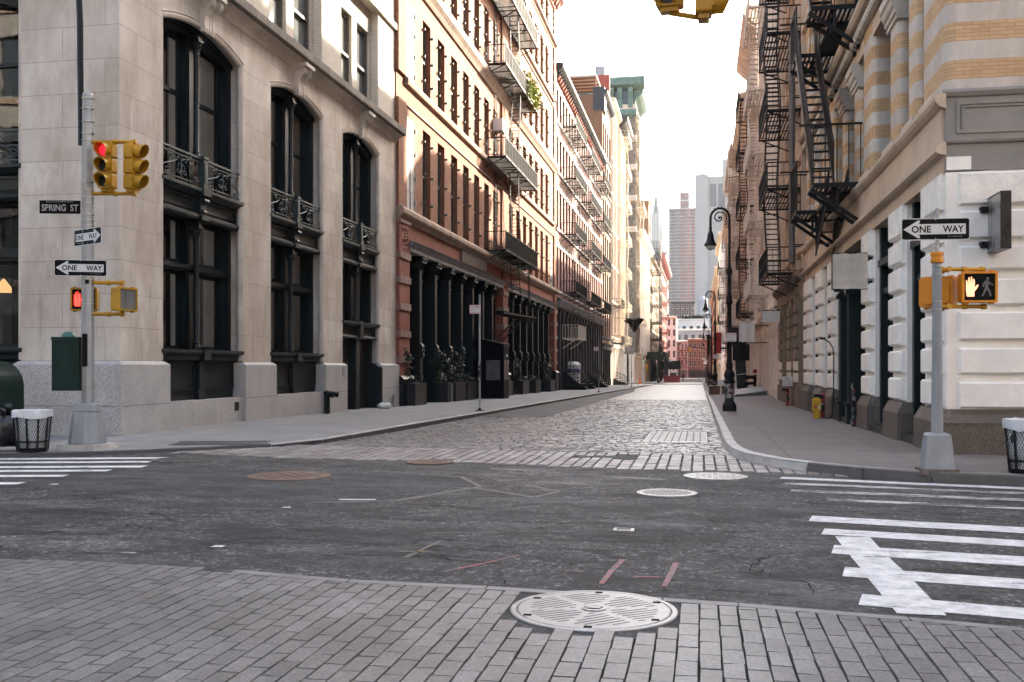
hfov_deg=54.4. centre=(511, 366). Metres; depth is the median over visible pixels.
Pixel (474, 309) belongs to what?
parking sign
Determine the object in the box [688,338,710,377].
red brick building
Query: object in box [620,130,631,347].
fire escape
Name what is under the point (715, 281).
brick loft building
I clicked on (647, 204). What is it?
brown brick building
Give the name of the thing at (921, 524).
crosswalk stripe
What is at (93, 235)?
one way sign
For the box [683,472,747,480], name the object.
manhole cover
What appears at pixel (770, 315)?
blank sign
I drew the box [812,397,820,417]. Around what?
fire hydrant
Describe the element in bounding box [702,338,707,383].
street lamp
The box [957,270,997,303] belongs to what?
pedestrian signal
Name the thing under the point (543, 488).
seam mark
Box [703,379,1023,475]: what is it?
pavement
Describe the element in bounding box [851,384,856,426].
bollard
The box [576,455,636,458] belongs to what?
asphalt patch
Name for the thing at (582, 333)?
balcony
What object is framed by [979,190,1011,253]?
projecting sign
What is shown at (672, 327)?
pale corner building
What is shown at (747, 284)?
fire escape
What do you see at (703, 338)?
street lamp
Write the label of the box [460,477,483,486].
seam mark
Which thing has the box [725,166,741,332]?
fire escape
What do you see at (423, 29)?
window
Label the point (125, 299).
pedestrian signal
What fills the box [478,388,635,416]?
asphalt strip
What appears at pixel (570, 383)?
stoop
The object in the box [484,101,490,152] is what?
window
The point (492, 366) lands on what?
window
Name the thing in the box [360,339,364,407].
door
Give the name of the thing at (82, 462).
crosswalk stripe
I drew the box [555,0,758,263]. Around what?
sky
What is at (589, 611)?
manhole cover
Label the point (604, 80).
red brick loft
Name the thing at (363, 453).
granite crossing band
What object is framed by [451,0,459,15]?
window
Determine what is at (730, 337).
parking sign
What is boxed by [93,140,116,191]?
traffic light
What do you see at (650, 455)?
joint bed
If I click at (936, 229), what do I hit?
one way sign
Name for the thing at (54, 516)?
asphalt patch
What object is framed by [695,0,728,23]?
traffic light
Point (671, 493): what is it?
manhole cover
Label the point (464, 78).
window
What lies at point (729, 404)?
street lamp
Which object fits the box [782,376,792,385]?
fire sign
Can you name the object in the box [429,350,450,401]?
planter
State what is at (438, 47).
window
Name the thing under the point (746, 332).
flag
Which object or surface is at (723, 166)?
pale office tower
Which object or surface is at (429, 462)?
manhole cover
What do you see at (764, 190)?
fire escape
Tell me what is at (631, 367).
sign post
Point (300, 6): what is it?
window
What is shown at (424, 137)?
window
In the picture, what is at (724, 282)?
fire escape
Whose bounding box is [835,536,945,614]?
stop line
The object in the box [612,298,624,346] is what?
fire escape
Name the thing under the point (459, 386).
planter
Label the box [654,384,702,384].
cross street asphalt
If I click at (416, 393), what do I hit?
planter
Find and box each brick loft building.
[555,62,607,389]
[709,280,714,373]
[712,266,717,373]
[721,212,727,370]
[730,92,749,386]
[772,0,805,407]
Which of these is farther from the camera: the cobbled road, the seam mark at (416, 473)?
the cobbled road
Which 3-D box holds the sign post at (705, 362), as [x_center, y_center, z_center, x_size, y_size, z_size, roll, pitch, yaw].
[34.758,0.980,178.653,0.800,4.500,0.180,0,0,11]
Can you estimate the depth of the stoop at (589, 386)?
98.90 m
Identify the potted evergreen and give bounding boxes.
[504,68,542,114]
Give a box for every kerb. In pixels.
[271,384,653,446]
[703,386,814,471]
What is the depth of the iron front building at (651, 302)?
268.55 m
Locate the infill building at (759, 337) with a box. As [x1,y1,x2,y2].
[750,95,762,386]
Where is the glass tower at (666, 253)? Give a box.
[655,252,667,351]
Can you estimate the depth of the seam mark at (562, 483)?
13.56 m
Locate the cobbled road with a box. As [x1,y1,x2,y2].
[609,382,707,399]
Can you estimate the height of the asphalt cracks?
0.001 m
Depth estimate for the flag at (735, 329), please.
58.54 m
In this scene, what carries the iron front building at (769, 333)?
on the ground
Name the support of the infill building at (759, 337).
on the ground
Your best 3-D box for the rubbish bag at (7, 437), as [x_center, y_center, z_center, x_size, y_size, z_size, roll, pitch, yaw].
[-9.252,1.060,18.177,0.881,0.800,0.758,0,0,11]
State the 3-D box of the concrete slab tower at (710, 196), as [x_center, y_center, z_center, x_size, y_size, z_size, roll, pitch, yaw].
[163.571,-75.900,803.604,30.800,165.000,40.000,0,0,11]
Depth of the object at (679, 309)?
463.32 m
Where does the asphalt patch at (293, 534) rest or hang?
on the cross street asphalt at (707, 572)
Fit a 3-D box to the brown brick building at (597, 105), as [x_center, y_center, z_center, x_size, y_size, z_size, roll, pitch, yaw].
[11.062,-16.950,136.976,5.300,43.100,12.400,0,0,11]
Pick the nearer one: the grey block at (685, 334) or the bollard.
the bollard
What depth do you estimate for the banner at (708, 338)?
137.38 m
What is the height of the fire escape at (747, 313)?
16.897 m
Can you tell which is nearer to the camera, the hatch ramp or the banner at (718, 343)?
the hatch ramp
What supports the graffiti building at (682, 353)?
on the ground
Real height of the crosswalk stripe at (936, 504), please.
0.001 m
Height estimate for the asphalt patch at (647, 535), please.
0.001 m
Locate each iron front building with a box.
[618,115,632,382]
[638,229,653,381]
[650,256,659,380]
[715,231,724,379]
[723,145,737,381]
[736,3,758,386]
[758,0,778,399]
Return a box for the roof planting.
[680,314,703,318]
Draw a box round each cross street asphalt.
[0,452,1023,627]
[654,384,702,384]
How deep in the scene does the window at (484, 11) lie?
60.42 m
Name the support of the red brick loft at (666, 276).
on the ground
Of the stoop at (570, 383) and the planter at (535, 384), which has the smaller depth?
the planter at (535, 384)
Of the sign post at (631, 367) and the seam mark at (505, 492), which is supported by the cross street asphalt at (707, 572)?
the seam mark at (505, 492)
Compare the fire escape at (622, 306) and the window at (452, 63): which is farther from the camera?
the fire escape at (622, 306)
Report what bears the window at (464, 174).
in the red brick building at (448, 86)
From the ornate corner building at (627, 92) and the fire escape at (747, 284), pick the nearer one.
the fire escape at (747, 284)
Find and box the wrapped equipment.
[568,362,580,383]
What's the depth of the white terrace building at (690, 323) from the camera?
444.68 m
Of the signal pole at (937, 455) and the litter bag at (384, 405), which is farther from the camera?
the litter bag at (384, 405)
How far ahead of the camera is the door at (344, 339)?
37.37 m
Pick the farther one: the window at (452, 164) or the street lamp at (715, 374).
the street lamp at (715, 374)
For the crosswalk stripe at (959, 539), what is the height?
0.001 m
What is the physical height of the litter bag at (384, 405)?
0.250 m
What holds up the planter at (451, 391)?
on the pavement at (298, 428)
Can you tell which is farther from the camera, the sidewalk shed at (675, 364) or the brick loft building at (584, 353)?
the sidewalk shed at (675, 364)
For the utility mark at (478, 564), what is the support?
on the cross street asphalt at (707, 572)
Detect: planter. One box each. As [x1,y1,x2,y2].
[403,346,426,405]
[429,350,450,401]
[441,350,466,400]
[451,383,452,400]
[453,348,477,399]
[509,376,513,395]
[514,356,529,394]
[528,374,541,392]
[540,361,555,391]
[708,385,720,394]
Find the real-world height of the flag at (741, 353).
1.143 m
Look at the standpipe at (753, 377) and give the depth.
70.70 m
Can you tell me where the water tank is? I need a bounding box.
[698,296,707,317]
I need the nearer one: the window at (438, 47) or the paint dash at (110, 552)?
the paint dash at (110, 552)
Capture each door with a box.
[52,342,70,388]
[342,338,346,364]
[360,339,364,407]
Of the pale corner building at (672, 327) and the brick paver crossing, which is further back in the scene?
the pale corner building at (672, 327)
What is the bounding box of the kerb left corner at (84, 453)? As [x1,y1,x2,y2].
[0,444,270,457]
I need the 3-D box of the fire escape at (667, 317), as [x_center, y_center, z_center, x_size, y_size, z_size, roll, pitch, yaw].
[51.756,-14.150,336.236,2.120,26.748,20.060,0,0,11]
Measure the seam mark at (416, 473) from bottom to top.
0.001 m
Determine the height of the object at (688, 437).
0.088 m
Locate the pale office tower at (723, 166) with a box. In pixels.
[722,159,726,175]
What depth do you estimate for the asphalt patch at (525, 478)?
14.18 m
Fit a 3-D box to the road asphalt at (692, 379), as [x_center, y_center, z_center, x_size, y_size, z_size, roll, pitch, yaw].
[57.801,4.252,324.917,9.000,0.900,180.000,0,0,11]
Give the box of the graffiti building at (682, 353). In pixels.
[677,340,687,377]
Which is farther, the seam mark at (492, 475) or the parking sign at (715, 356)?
the parking sign at (715, 356)
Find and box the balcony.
[562,325,585,348]
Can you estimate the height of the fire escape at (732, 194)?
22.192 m
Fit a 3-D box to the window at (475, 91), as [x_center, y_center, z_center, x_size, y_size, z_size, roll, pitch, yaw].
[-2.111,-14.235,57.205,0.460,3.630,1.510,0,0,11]
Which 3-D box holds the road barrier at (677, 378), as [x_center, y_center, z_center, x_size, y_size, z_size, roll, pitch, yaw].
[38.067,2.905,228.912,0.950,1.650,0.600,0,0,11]
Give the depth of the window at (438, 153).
49.92 m
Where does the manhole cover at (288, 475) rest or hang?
on the asphalt patch at (218, 483)
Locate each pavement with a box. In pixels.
[0,384,649,453]
[641,378,663,382]
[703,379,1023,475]
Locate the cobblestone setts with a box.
[315,399,731,456]
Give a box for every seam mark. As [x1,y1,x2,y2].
[309,501,378,502]
[374,470,459,476]
[392,486,480,500]
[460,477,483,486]
[461,473,516,476]
[478,488,533,496]
[492,468,553,470]
[527,485,558,491]
[534,491,561,496]
[539,481,586,484]
[617,476,663,479]
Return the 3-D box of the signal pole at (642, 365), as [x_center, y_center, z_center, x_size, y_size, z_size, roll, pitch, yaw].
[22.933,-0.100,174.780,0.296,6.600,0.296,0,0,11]
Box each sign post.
[475,294,483,410]
[598,337,599,391]
[631,348,631,386]
[703,359,706,383]
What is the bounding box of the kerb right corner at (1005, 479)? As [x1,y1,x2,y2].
[807,462,1023,485]
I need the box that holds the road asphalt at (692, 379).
[680,378,701,381]
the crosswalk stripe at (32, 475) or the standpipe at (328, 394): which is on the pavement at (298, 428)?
the standpipe at (328, 394)
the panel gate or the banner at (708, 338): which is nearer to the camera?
the panel gate
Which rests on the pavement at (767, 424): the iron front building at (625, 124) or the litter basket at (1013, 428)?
the litter basket at (1013, 428)
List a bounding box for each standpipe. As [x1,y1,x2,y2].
[323,390,338,413]
[743,369,756,386]
[782,388,789,405]
[814,393,824,416]
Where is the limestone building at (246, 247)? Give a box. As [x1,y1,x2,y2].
[0,0,405,435]
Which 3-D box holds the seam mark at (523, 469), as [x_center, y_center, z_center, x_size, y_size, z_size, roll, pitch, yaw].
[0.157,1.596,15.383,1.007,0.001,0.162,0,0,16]
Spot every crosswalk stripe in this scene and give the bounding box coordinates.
[0,457,165,459]
[0,461,149,462]
[0,465,147,467]
[0,470,108,471]
[0,475,65,476]
[0,482,24,483]
[780,477,1023,488]
[784,482,1023,493]
[791,489,1023,500]
[809,516,1023,532]
[822,528,1023,546]
[827,498,1023,508]
[831,545,1023,565]
[843,567,1023,588]
[858,594,1023,618]
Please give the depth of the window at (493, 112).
63.04 m
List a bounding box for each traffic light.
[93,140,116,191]
[123,140,148,192]
[654,0,683,15]
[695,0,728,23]
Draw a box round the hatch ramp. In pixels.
[734,386,766,396]
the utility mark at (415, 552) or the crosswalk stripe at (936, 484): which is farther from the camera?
the crosswalk stripe at (936, 484)
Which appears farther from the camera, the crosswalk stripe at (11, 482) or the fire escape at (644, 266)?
the fire escape at (644, 266)
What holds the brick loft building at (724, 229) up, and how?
on the ground
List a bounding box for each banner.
[707,334,709,354]
[716,332,720,353]
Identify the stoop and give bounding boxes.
[564,360,587,389]
[575,361,595,388]
[587,363,607,387]
[613,372,629,384]
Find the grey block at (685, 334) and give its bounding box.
[678,329,710,339]
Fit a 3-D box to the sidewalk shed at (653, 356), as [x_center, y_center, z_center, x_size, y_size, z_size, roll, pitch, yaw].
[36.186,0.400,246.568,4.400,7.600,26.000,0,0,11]
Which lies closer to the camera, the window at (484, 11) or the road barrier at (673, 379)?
the window at (484, 11)
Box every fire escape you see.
[485,0,537,342]
[562,85,586,349]
[579,118,600,340]
[594,145,611,353]
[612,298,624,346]
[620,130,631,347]
[636,114,646,356]
[650,241,661,351]
[662,282,668,360]
[717,261,726,352]
[721,205,732,344]
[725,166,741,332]
[728,127,745,325]
[735,83,753,322]
[743,0,769,309]
[758,0,800,295]
[780,0,862,255]
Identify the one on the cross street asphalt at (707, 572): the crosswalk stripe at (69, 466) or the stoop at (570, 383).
the crosswalk stripe at (69, 466)
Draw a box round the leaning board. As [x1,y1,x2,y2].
[735,360,750,388]
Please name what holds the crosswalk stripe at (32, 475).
on the cross street asphalt at (707, 572)
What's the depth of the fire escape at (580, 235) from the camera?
96.60 m
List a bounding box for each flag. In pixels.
[723,325,768,346]
[724,342,767,360]
[732,321,761,341]
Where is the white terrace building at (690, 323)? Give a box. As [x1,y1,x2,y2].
[678,319,708,328]
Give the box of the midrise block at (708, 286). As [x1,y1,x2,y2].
[706,282,711,328]
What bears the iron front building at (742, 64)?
on the ground
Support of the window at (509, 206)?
in the red brick building at (448, 86)
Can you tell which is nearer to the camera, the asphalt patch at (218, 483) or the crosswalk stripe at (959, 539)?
the crosswalk stripe at (959, 539)
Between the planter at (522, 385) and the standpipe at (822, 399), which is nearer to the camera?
the standpipe at (822, 399)
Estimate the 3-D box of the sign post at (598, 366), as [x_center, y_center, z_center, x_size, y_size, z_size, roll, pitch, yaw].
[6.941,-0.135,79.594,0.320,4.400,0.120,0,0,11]
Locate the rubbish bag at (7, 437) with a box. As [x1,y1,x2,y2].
[0,403,17,446]
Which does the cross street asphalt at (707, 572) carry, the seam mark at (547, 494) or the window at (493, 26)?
the seam mark at (547, 494)
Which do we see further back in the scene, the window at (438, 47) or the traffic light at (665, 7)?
the window at (438, 47)
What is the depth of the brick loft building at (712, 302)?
311.45 m
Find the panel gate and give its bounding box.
[371,363,382,407]
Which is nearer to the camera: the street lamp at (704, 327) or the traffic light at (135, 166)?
the traffic light at (135, 166)
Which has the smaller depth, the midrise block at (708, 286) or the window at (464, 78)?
the window at (464, 78)
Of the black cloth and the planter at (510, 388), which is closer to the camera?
the planter at (510, 388)
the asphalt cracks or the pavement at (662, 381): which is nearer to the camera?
the asphalt cracks
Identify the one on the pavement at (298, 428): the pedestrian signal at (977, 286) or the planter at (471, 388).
the planter at (471, 388)
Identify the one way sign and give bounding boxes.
[54,259,106,276]
[74,226,101,246]
[901,218,969,240]
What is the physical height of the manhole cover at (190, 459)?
0.029 m
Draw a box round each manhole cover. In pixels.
[151,456,212,462]
[246,471,330,480]
[405,459,453,464]
[486,587,699,640]
[636,489,697,497]
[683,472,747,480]
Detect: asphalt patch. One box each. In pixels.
[0,463,471,504]
[0,503,113,525]
[0,533,150,551]
[193,526,429,545]
[482,466,629,490]
[549,528,737,543]
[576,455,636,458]
[633,480,791,490]
[697,507,801,523]
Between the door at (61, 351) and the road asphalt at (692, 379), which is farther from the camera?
the road asphalt at (692, 379)
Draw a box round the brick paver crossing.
[0,559,1023,681]
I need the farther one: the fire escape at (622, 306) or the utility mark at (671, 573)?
the fire escape at (622, 306)
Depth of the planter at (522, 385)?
69.02 m
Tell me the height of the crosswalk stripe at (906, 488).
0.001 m
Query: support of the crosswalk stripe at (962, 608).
on the cross street asphalt at (707, 572)
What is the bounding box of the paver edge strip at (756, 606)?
[230,570,1023,631]
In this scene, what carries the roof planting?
on the white terrace building at (690, 323)
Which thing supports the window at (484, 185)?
in the red brick building at (448, 86)
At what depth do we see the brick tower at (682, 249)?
886.38 m
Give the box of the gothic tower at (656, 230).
[650,192,668,313]
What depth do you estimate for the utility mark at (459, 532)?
9.56 m
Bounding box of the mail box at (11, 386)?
[0,361,23,409]
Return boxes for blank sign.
[762,310,780,321]
[831,252,872,289]
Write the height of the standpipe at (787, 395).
0.780 m
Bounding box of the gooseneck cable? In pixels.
[819,337,833,418]
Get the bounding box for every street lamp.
[657,346,662,382]
[702,290,717,385]
[702,314,712,385]
[702,327,709,385]
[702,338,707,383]
[704,206,735,410]
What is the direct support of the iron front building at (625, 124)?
on the ground
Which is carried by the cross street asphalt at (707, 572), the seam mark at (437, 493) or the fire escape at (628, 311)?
the seam mark at (437, 493)
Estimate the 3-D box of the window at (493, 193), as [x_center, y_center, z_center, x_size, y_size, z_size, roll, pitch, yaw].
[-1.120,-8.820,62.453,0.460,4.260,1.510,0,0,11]
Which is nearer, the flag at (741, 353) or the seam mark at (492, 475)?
the seam mark at (492, 475)
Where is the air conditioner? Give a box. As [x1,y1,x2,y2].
[493,118,505,136]
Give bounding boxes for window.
[269,0,282,29]
[294,0,307,49]
[341,9,348,82]
[357,25,366,96]
[422,26,433,93]
[422,134,433,217]
[437,45,447,107]
[437,147,447,224]
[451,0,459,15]
[451,61,459,120]
[451,158,459,231]
[463,0,471,32]
[463,75,471,132]
[463,168,471,238]
[474,0,481,47]
[474,89,481,143]
[474,177,481,244]
[484,11,490,60]
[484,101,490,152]
[484,185,490,249]
[486,360,508,379]
[493,26,499,67]
[493,112,499,155]
[493,193,499,248]
[509,206,514,236]
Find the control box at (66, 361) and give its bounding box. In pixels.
[51,332,80,390]
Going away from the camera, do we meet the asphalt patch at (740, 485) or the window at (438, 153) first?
the asphalt patch at (740, 485)
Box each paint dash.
[86,551,135,552]
[339,499,375,499]
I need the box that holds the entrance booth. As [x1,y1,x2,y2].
[474,337,508,398]
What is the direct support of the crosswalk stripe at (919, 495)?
on the cross street asphalt at (707, 572)
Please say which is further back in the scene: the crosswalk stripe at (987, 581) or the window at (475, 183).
the window at (475, 183)
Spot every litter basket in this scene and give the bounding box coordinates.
[11,409,52,451]
[1002,417,1023,473]
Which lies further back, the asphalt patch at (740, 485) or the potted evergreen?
the potted evergreen
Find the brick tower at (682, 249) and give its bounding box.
[668,192,694,315]
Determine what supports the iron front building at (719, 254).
on the ground
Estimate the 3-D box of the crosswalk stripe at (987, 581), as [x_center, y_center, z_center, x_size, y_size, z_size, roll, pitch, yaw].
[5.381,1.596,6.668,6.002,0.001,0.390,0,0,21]
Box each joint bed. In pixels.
[205,570,898,681]
[503,383,744,460]
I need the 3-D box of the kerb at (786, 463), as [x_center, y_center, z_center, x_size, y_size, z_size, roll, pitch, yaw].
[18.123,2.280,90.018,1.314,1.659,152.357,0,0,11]
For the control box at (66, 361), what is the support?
attached to the signal pole at (87, 432)
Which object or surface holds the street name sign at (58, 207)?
attached to the signal pole at (87, 432)
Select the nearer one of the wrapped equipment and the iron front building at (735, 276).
the wrapped equipment
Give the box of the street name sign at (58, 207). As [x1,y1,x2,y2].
[39,200,80,213]
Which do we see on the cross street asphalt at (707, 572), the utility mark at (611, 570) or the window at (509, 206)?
the utility mark at (611, 570)
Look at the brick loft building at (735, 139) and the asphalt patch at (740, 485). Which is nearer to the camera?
the asphalt patch at (740, 485)
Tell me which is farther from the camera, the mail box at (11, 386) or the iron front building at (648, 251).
the iron front building at (648, 251)
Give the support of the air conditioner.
attached to the red brick building at (448, 86)
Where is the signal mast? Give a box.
[669,12,704,20]
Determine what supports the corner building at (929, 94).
on the pavement at (767, 424)
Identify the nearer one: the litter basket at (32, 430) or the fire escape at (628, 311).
the litter basket at (32, 430)
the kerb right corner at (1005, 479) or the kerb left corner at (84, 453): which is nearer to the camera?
the kerb right corner at (1005, 479)
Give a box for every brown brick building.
[569,74,614,384]
[640,198,652,380]
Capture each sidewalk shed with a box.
[646,352,668,381]
[662,361,680,374]
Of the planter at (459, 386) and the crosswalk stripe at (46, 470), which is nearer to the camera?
the crosswalk stripe at (46, 470)
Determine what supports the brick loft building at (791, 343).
on the ground
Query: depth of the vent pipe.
38.46 m
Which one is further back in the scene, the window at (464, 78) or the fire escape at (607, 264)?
the fire escape at (607, 264)
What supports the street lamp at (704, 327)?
on the pavement at (767, 424)
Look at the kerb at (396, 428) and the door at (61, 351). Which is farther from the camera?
the kerb at (396, 428)
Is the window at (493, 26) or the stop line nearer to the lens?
the stop line
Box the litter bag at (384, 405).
[377,402,390,407]
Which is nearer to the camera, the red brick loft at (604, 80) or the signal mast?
the signal mast
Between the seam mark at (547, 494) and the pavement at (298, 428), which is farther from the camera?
the pavement at (298, 428)
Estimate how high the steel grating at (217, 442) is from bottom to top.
0.008 m
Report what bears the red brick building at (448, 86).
on the pavement at (298, 428)
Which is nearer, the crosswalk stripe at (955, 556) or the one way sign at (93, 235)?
the crosswalk stripe at (955, 556)
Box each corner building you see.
[577,68,646,383]
[666,316,677,375]
[798,0,1023,454]
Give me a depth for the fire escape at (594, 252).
110.24 m
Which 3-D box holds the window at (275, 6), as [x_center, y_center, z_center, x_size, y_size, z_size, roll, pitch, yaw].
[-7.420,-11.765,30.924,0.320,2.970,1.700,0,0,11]
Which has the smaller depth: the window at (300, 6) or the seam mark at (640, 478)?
the seam mark at (640, 478)
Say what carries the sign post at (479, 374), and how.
on the pavement at (298, 428)
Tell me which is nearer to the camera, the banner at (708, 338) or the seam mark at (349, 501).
the seam mark at (349, 501)
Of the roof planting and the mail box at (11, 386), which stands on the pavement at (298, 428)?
the mail box at (11, 386)
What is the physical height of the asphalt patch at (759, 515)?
0.001 m
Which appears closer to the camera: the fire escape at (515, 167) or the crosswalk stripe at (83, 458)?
the crosswalk stripe at (83, 458)
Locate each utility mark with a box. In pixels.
[404,540,443,557]
[423,532,491,533]
[443,555,519,571]
[599,559,624,583]
[662,562,678,585]
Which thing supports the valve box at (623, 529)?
on the asphalt patch at (647, 535)
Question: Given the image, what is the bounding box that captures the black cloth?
[624,318,642,331]
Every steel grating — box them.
[169,441,268,444]
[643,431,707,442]
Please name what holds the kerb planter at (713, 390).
on the pavement at (767, 424)
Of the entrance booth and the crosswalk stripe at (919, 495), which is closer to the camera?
the crosswalk stripe at (919, 495)
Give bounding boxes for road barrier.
[664,375,670,382]
[671,375,674,382]
[675,375,679,382]
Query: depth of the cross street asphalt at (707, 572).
9.59 m
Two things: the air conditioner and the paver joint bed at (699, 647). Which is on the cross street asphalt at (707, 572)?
the paver joint bed at (699, 647)
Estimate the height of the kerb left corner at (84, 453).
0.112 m
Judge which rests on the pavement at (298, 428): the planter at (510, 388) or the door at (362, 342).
the planter at (510, 388)
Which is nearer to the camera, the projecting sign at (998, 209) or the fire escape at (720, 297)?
the projecting sign at (998, 209)
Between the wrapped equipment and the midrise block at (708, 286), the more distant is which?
the midrise block at (708, 286)
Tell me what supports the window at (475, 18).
in the red brick building at (448, 86)
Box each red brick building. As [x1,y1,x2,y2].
[394,0,563,405]
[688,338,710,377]
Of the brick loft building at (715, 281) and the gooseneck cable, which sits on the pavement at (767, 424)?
the gooseneck cable
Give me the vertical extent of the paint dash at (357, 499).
0.001 m
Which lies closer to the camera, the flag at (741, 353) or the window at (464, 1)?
the window at (464, 1)
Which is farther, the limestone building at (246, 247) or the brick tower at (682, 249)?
the brick tower at (682, 249)
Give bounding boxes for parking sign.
[469,305,480,313]
[713,354,718,358]
[725,333,736,341]
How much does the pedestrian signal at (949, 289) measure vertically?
0.470 m
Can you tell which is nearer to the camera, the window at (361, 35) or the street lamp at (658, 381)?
the window at (361, 35)
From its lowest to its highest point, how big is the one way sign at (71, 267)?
0.305 m
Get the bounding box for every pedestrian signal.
[70,287,98,311]
[111,286,137,312]
[919,275,957,309]
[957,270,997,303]
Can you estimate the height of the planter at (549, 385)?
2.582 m
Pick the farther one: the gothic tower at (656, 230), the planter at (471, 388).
the gothic tower at (656, 230)
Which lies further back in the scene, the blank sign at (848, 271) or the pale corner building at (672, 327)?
the pale corner building at (672, 327)
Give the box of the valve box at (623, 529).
[613,528,634,531]
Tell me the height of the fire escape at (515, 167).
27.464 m
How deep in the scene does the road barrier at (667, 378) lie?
229.09 m
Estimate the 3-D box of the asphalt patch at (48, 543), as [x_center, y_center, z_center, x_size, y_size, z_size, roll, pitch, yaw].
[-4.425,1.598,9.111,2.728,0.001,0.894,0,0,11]
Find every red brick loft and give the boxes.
[595,66,621,384]
[657,253,671,378]
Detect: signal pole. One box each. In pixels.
[56,0,137,450]
[642,347,642,383]
[915,208,986,474]
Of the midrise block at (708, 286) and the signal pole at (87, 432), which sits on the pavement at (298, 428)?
the signal pole at (87, 432)
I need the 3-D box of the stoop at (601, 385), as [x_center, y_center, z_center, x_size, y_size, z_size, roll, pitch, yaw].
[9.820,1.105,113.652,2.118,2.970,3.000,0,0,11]
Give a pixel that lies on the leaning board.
(740, 366)
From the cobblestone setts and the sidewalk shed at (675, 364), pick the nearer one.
the cobblestone setts
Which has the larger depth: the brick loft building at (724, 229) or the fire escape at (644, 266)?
the fire escape at (644, 266)
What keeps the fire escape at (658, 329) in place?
attached to the iron front building at (651, 302)
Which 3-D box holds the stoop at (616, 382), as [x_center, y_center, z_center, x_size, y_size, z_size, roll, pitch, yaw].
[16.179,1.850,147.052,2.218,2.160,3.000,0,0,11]
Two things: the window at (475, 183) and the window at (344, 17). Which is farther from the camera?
the window at (475, 183)
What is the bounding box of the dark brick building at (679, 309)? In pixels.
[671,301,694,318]
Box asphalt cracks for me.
[0,487,976,594]
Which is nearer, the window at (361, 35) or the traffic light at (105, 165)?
the traffic light at (105, 165)
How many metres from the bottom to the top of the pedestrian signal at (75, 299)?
0.470 m
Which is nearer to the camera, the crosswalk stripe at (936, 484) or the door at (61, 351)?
the crosswalk stripe at (936, 484)
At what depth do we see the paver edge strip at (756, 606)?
6.68 m
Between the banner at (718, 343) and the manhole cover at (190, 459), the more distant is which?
the banner at (718, 343)
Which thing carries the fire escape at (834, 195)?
attached to the corner building at (929, 94)
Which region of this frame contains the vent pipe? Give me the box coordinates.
[788,38,806,262]
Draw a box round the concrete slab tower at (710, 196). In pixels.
[695,168,727,318]
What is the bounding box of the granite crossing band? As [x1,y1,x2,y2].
[170,444,847,476]

